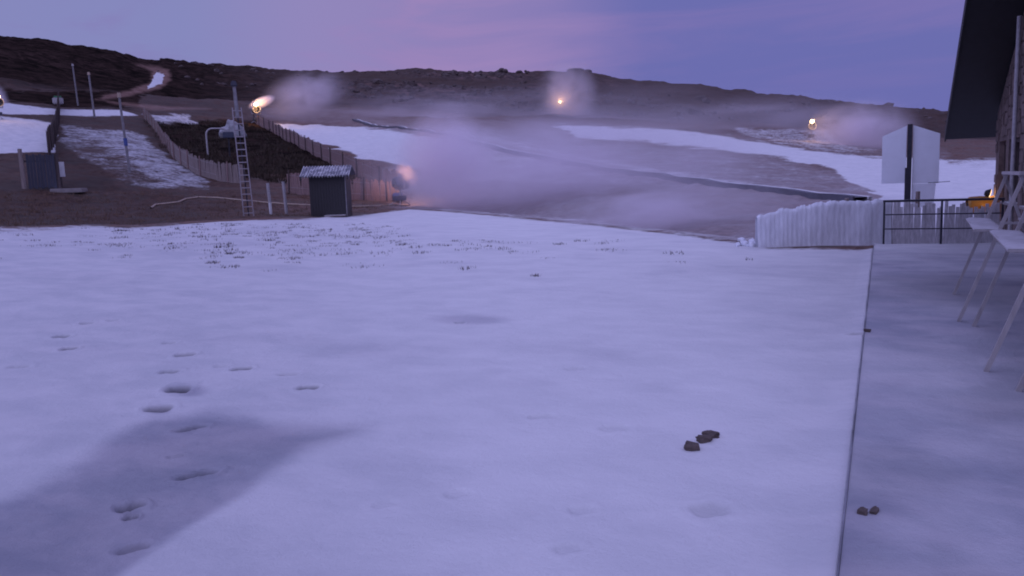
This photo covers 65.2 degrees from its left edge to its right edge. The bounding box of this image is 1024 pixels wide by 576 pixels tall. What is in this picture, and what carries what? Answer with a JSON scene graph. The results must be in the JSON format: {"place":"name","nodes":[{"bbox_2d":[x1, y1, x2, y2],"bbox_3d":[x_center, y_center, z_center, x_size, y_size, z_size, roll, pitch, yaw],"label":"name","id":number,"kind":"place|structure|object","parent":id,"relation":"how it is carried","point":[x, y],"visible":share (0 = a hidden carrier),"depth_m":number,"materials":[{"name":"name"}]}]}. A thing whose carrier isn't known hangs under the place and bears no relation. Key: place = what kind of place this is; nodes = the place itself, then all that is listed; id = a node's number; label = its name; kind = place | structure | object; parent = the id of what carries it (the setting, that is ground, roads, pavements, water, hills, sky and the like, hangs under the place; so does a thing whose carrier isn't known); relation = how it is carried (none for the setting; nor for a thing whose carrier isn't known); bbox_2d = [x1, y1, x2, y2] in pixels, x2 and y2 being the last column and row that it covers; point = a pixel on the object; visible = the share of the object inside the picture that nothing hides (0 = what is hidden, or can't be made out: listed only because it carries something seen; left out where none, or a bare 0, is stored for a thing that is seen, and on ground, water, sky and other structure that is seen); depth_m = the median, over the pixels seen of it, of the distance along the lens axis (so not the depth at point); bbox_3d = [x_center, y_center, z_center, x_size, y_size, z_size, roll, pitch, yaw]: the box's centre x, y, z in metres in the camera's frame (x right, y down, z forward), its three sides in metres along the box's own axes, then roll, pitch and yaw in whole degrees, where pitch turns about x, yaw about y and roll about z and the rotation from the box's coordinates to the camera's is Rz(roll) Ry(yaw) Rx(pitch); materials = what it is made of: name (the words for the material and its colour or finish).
{"place":"outdoors","nodes":[
{"label":"outdoors","id":0,"kind":"place"},
{"bbox_2d":[0,191,411,225],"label":"brown grass","id":1,"kind":"structure","parent":0,"point":[90,216],"depth_m":38.68,"materials":[{"name":"brown plant"}]},
{"bbox_2d":[0,0,964,110],"label":"sky","id":2,"kind":"structure","parent":0,"point":[902,53],"materials":[{"name":"purple"}]},
{"bbox_2d":[0,36,999,575],"bbox_3d":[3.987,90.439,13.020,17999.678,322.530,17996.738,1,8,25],"label":"ground","id":3,"kind":"structure","parent":0,"point":[182,408],"depth_m":9.63,"materials":[{"name":"white snow"}]},
{"bbox_2d":[0,98,3,118],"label":"snow gun","id":4,"kind":"object","parent":3,"relation":"on","point":[1,103],"visible":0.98,"depth_m":75.06,"materials":[{"name":"paint"}]},
{"bbox_2d":[17,149,60,188],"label":"board gate","id":5,"kind":"structure","parent":3,"relation":"on","point":[53,163],"depth_m":43.79,"materials":[{"name":"grey wood"}]},
{"bbox_2d":[46,91,60,154],"bbox_3d":[-42.704,-16.061,74.928,0.310,10.013,46.722,-6,8,-27],"label":"slat fence","id":6,"kind":"object","parent":3,"relation":"on","point":[52,132],"visible":0.93,"depth_m":63.96,"materials":[{"name":"brown wood"}]},
{"bbox_2d":[52,96,63,103],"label":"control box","id":7,"kind":"object","parent":3,"relation":"on","point":[54,100],"visible":0.63,"depth_m":90.35,"materials":[{"name":"metal"}]},
{"bbox_2d":[59,162,64,186],"bbox_3d":[-25.395,-6.343,45.033,0.433,1.488,0.130,-6,8,-29],"label":"notice sign","id":8,"kind":"object","parent":3,"relation":"on","point":[62,169],"visible":0.61,"depth_m":44.99,"materials":[{"name":"white metal"}]},
{"bbox_2d":[50,188,87,192],"bbox_3d":[-24.459,-5.372,44.160,1.626,0.247,1.100,-4,8,-14],"label":"concrete block","id":9,"kind":"object","parent":3,"relation":"on","point":[72,190],"depth_m":43.69,"materials":[{"name":"grey concrete"}]},
{"bbox_2d":[71,64,78,105],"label":"marker pole","id":10,"kind":"object","parent":3,"relation":"on","point":[72,65],"visible":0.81,"depth_m":118.76,"materials":[{"name":"metal"}]},
{"bbox_2d":[87,72,95,117],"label":"marker pole","id":11,"kind":"object","parent":3,"relation":"on","point":[91,94],"visible":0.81,"depth_m":88.13,"materials":[{"name":"metal"}]},
{"bbox_2d":[117,93,130,172],"bbox_3d":[-25.196,-9.969,51.984,0.411,5.312,0.238,-5,8,-25],"label":"marker pole","id":12,"kind":"object","parent":3,"relation":"on","point":[124,133],"visible":0.87,"depth_m":51.93,"materials":[{"name":"metal"}]},
{"bbox_2d":[143,108,245,183],"bbox_3d":[-31.463,-13.864,72.760,2.508,9.960,48.721,-6,8,-30],"label":"slat fence","id":13,"kind":"object","parent":3,"relation":"on","point":[184,158],"visible":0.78,"depth_m":55.42,"materials":[{"name":"brown wood"}]},
{"bbox_2d":[205,128,233,156],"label":"pipe hoop","id":14,"kind":"object","parent":3,"relation":"on","point":[228,135],"visible":0.92,"depth_m":67.41,"materials":[{"name":"metal"}]},
{"bbox_2d":[219,119,246,137],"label":"covered heap","id":15,"kind":"object","parent":3,"relation":"on","point":[229,127],"visible":0.58,"depth_m":87.47,"materials":[{"name":"white"}]},
{"bbox_2d":[230,81,253,215],"bbox_3d":[-12.286,-6.249,36.380,0.617,6.169,0.339,-7,9,-32],"label":"ladder mast","id":16,"kind":"object","parent":3,"relation":"on","point":[234,86],"visible":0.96,"depth_m":36.33,"materials":[{"name":"metal"}]},
{"bbox_2d":[144,119,361,185],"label":"heather","id":17,"kind":"object","parent":3,"relation":"on","point":[282,172],"visible":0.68,"depth_m":69.14,"materials":[{"name":"brown plant"}]},
{"bbox_2d":[251,103,260,122],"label":"snow gun","id":18,"kind":"object","parent":3,"relation":"on","point":[257,108],"visible":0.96,"depth_m":107.05,"materials":[{"name":"paint"}]},
{"bbox_2d":[266,183,271,213],"bbox_3d":[-11.573,-4.229,38.134,0.170,1.540,0.100,1,8,25],"label":"short post","id":19,"kind":"object","parent":3,"relation":"on","point":[269,197],"visible":0.82,"depth_m":38.09,"materials":[{"name":"metal"}]},
{"bbox_2d":[150,196,408,208],"bbox_3d":[-12.783,-4.961,46.396,17.550,1.089,6.626,-8,10,-40],"label":"water hose","id":20,"kind":"object","parent":3,"relation":"on","point":[260,201],"visible":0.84,"depth_m":45.49,"materials":[{"name":"beige rubber"}]},
{"bbox_2d":[281,182,287,213],"bbox_3d":[-11.000,-4.330,38.737,0.195,1.633,0.130,1,8,25],"label":"short post","id":21,"kind":"object","parent":3,"relation":"on","point":[284,198],"visible":0.82,"depth_m":38.70,"materials":[{"name":"metal"}]},
{"bbox_2d":[299,165,355,216],"bbox_3d":[-8.942,-4.671,39.149,2.349,2.638,2.350,-2,7,-3],"label":"ski hut","id":22,"kind":"object","parent":3,"relation":"on","point":[330,190],"visible":0.97,"depth_m":38.49,"materials":[{"name":"wood"}]},
{"bbox_2d":[253,114,403,188],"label":"slat fence","id":23,"kind":"object","parent":3,"relation":"on","point":[325,153],"visible":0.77,"depth_m":66.53,"materials":[{"name":"brown wood"}]},
{"bbox_2d":[287,170,399,201],"bbox_3d":[-10.702,-6.489,51.517,7.207,2.391,0.922,-4,8,-19],"label":"slat fence","id":24,"kind":"object","parent":3,"relation":"on","point":[382,196],"visible":0.45,"depth_m":51.67,"materials":[{"name":"brown wood"}]},
{"bbox_2d":[0,222,752,276],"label":"grass tufts","id":25,"kind":"object","parent":3,"relation":"on","point":[232,253],"visible":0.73,"depth_m":22.34,"materials":[{"name":"brown plant"}]},
{"bbox_2d":[389,172,410,205],"bbox_3d":[-7.133,-6.365,51.429,1.320,2.132,1.396,5,10,44],"label":"snow gun","id":26,"kind":"object","parent":3,"relation":"on","point":[401,182],"visible":1,"depth_m":51.18,"materials":[{"name":"paint"}]},
{"bbox_2d":[495,68,507,72],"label":"rock outcrop","id":27,"kind":"object","parent":3,"relation":"on","point":[503,70],"visible":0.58,"depth_m":461.16,"materials":[{"name":"stone"}]},
{"bbox_2d":[512,70,529,72],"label":"rock outcrop","id":28,"kind":"object","parent":3,"relation":"on","point":[518,71],"visible":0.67,"depth_m":461.67,"materials":[{"name":"stone"}]},
{"bbox_2d":[157,58,945,131],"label":"hillside boulders","id":29,"kind":"object","parent":3,"relation":"on","point":[682,111],"visible":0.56,"depth_m":280.95,"materials":[{"name":"stone"}]},
{"bbox_2d":[557,101,562,113],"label":"snow gun","id":30,"kind":"object","parent":3,"relation":"on","point":[559,105],"visible":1,"depth_m":195.04,"materials":[{"name":"paint"}]},
{"bbox_2d":[567,68,591,72],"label":"rock outcrop","id":31,"kind":"object","parent":3,"relation":"on","point":[580,69],"visible":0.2,"depth_m":459.32,"materials":[{"name":"stone"}]},
{"bbox_2d":[352,119,872,200],"bbox_3d":[-3.654,-14.048,75.078,2.484,11.932,94.509,-5,8,-23],"label":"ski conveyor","id":32,"kind":"object","parent":3,"relation":"on","point":[756,187],"visible":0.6,"depth_m":47.43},
{"bbox_2d":[684,440,699,450],"bbox_3d":[1.179,1.043,5.251,0.107,0.063,0.109,-2,7,2],"label":"stone","id":33,"kind":"object","parent":3,"relation":"on","point":[690,446],"visible":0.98,"depth_m":5.21,"materials":[{"name":"grey stone"}]},
{"bbox_2d":[695,434,712,443],"bbox_3d":[1.299,1.020,5.399,0.108,0.054,0.084,-4,8,-16],"label":"stone","id":34,"kind":"object","parent":3,"relation":"on","point":[701,439],"visible":0.99,"depth_m":5.37,"materials":[{"name":"grey stone"}]},
{"bbox_2d":[702,430,719,438],"bbox_3d":[1.369,1.006,5.497,0.086,0.049,0.128,-5,8,-21],"label":"stone","id":35,"kind":"object","parent":3,"relation":"on","point":[715,434],"visible":0.77,"depth_m":5.47,"materials":[{"name":"grey stone"}]},
{"bbox_2d":[735,237,754,246],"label":"ice lumps","id":36,"kind":"object","parent":3,"relation":"on","point":[749,242],"visible":0.53,"depth_m":19.72,"materials":[{"name":"white ice"}]},
{"bbox_2d":[804,119,816,140],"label":"snow gun","id":37,"kind":"object","parent":3,"relation":"on","point":[813,125],"visible":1,"depth_m":106.78,"materials":[{"name":"paint"}]},
{"bbox_2d":[755,191,1000,247],"bbox_3d":[9.606,-1.627,19.456,7.302,1.410,0.775,-1,7,6],"label":"frozen fence","id":38,"kind":"object","parent":3,"relation":"on","point":[846,221],"visible":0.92,"depth_m":19.59,"materials":[{"name":"white wood"}]},
{"bbox_2d":[881,124,949,206],"bbox_3d":[10.499,-2.721,20.838,1.597,3.062,0.140,2,8,27],"label":"trail board","id":39,"kind":"object","parent":3,"relation":"on","point":[923,163],"visible":0.79,"depth_m":20.79,"materials":[{"name":"paint"}]},
{"bbox_2d":[965,189,996,212],"bbox_3d":[11.872,-1.846,20.243,0.854,1.304,0.808,0,8,17],"label":"snow gun","id":40,"kind":"object","parent":3,"relation":"on","point":[979,204],"visible":0.38,"depth_m":20.05,"materials":[{"name":"yellow paint"}]},
{"bbox_2d":[944,0,1023,231],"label":"stone building","id":41,"kind":"structure","parent":3,"relation":"on","point":[986,100],"depth_m":18.29,"materials":[{"name":"brown stone"}]},
{"bbox_2d":[1002,141,1005,196],"bbox_3d":[11.951,-2.354,19.244,0.115,2.350,1.200,1,8,25],"label":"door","id":42,"kind":"structure","parent":41,"relation":"in","point":[1005,141],"depth_m":19.65,"materials":[{"name":"brown wood"}]},
{"bbox_2d":[1000,138,1019,205],"bbox_3d":[11.032,-2.556,17.529,0.345,1.450,1.700,1,8,25],"label":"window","id":43,"kind":"structure","parent":41,"relation":"in","point":[1017,163],"depth_m":18.12,"materials":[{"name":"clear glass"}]},
{"bbox_2d":[839,244,1023,575],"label":"terrace","id":44,"kind":"structure","parent":0,"point":[936,477],"depth_m":5.43,"materials":[{"name":"concrete"}]},
{"bbox_2d":[837,246,873,575],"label":"edge strip","id":45,"kind":"object","parent":44,"relation":"attached to","point":[839,560],"visible":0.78,"depth_m":4.74,"materials":[{"name":"metal"}]},
{"bbox_2d":[857,507,867,515],"bbox_3d":[1.770,1.129,4.035,0.052,0.041,0.062,3,9,35],"label":"stone","id":46,"kind":"object","parent":44,"relation":"on","point":[862,511],"visible":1,"depth_m":4.02,"materials":[{"name":"stone"}]},
{"bbox_2d":[869,506,878,514],"bbox_3d":[1.832,1.128,4.048,0.044,0.022,0.090,3,9,33],"label":"stone","id":47,"kind":"object","parent":44,"relation":"on","point":[874,510],"visible":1,"depth_m":4.04,"materials":[{"name":"grey stone"}]},
{"bbox_2d":[882,197,1004,243],"bbox_3d":[9.991,-1.538,18.611,2.484,1.068,0.060,1,8,25],"label":"metal railing","id":48,"kind":"object","parent":44,"relation":"on","point":[955,199],"visible":0.88,"depth_m":18.61,"materials":[{"name":"metal"}]},
{"bbox_2d":[952,171,1023,321],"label":"table","id":49,"kind":"object","parent":44,"relation":"on","point":[982,225],"visible":0.94,"depth_m":9.13,"materials":[{"name":"white paint"}]},
{"bbox_2d":[972,211,1023,371],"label":"table","id":50,"kind":"object","parent":44,"relation":"on","point":[1010,241],"visible":1,"depth_m":7.13,"materials":[{"name":"white paint"}]},
{"bbox_2d":[1015,372,1023,391],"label":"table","id":51,"kind":"object","parent":44,"relation":"on","point":[1020,387],"visible":1,"depth_m":6.10,"materials":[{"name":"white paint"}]}
]}

